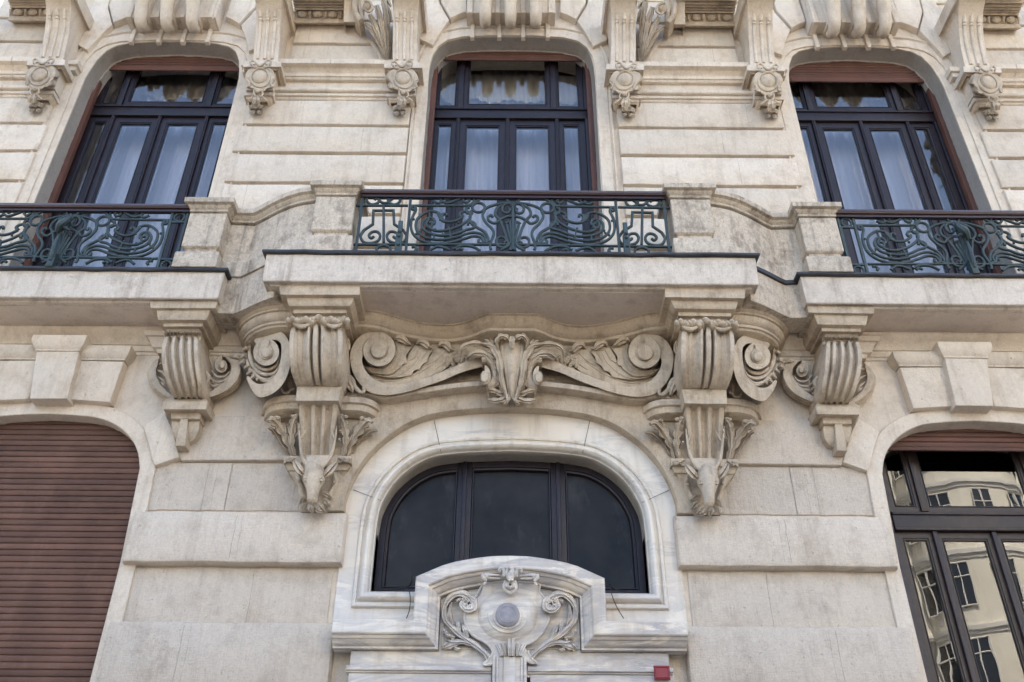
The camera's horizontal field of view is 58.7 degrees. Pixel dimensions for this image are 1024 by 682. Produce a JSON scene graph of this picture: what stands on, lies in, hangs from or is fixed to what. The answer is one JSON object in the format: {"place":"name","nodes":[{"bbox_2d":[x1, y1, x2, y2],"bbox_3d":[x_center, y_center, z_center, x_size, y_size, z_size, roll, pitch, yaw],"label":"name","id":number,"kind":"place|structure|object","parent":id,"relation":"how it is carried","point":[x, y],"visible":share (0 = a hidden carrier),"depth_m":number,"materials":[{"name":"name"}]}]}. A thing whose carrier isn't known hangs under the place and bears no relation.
{"place":"outdoors","nodes":[
{"label":"outdoors","id":0,"kind":"place"},
{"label":"pavement","id":1,"kind":"structure","parent":0,"visible":0},
{"bbox_2d":[0,0,1023,681],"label":"stone building","id":2,"kind":"structure","parent":1,"relation":"on","point":[718,400],"depth_m":8.00,"materials":[{"name":"pale limestone"},{"name":"carved limestone"},{"name":"dark paint"}]},
{"bbox_2d":[0,421,139,681],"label":"roller shutter","id":3,"kind":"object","parent":2,"relation":"in","point":[91,527],"depth_m":7.46,"materials":[{"name":"brown metal"}]},
{"bbox_2d":[22,56,238,266],"bbox_3d":[-4.055,-1.887,10.049,1.922,4.095,0.182,0,-34,0],"label":"window","id":4,"kind":"structure","parent":2,"relation":"in","point":[207,114],"depth_m":10.38,"materials":[{"name":"paint"}]},
{"bbox_2d":[43,75,237,266],"bbox_3d":[-4.037,-1.754,10.453,2.520,4.100,0.185,0,-34,0],"label":"curtain","id":5,"kind":"object","parent":2,"relation":"hanging from","point":[166,181],"visible":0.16,"depth_m":10.71,"materials":[{"name":"white fabric"}]},
{"bbox_2d":[379,573,412,618],"bbox_3d":[-0.877,2.007,7.073,0.130,0.406,0.394,29,-43,-35],"label":"cable","id":6,"kind":"object","parent":2,"relation":"on","point":[405,587],"visible":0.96,"depth_m":7.15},
{"bbox_2d":[431,70,582,251],"bbox_3d":[-0.016,-1.724,10.453,2.419,4.100,0.183,0,-34,0],"label":"curtain","id":7,"kind":"object","parent":2,"relation":"hanging from","point":[508,87],"visible":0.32,"depth_m":10.82,"materials":[{"name":"white fabric"}]},
{"bbox_2d":[419,52,600,251],"bbox_3d":[-0.036,-1.919,10.091,2.009,4.245,0.182,0,-34,0],"label":"window","id":8,"kind":"structure","parent":2,"relation":"in","point":[461,116],"depth_m":10.50,"materials":[{"name":"paint"}]},
{"bbox_2d":[374,461,646,593],"bbox_3d":[-0.012,1.556,7.634,2.330,1.346,0.082,0,-34,0],"label":"window","id":9,"kind":"structure","parent":2,"relation":"in","point":[575,515],"depth_m":7.66,"materials":[{"name":"glass"}]},
{"bbox_2d":[609,583,632,618],"bbox_3d":[0.831,2.027,7.034,0.140,0.325,0.282,-14,-37,20],"label":"cable","id":10,"kind":"object","parent":2,"relation":"attached to","point":[620,591],"visible":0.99,"depth_m":7.12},
{"bbox_2d":[653,666,670,679],"bbox_3d":[1.088,2.406,6.609,0.114,0.096,0.041,0,-34,0],"label":"wall plaque","id":11,"kind":"object","parent":2,"relation":"attached to","point":[661,672],"depth_m":6.59,"materials":[{"name":"red ceramic"}]},
{"bbox_2d":[790,82,968,272],"bbox_3d":[4.063,-1.694,10.452,2.519,4.100,0.181,0,-34,0],"label":"curtain","id":12,"kind":"object","parent":2,"relation":"hanging from","point":[853,189],"visible":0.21,"depth_m":10.69,"materials":[{"name":"white fabric"}]},
{"bbox_2d":[789,61,1002,273],"bbox_3d":[4.045,-1.825,10.049,1.922,4.095,0.182,0,-34,0],"label":"window","id":13,"kind":"structure","parent":2,"relation":"in","point":[813,119],"depth_m":10.41,"materials":[{"name":"paint"}]},
{"bbox_2d":[882,429,1023,681],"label":"window","id":14,"kind":"structure","parent":2,"relation":"in","point":[955,497],"depth_m":7.69,"materials":[{"name":"glass"}]}
]}

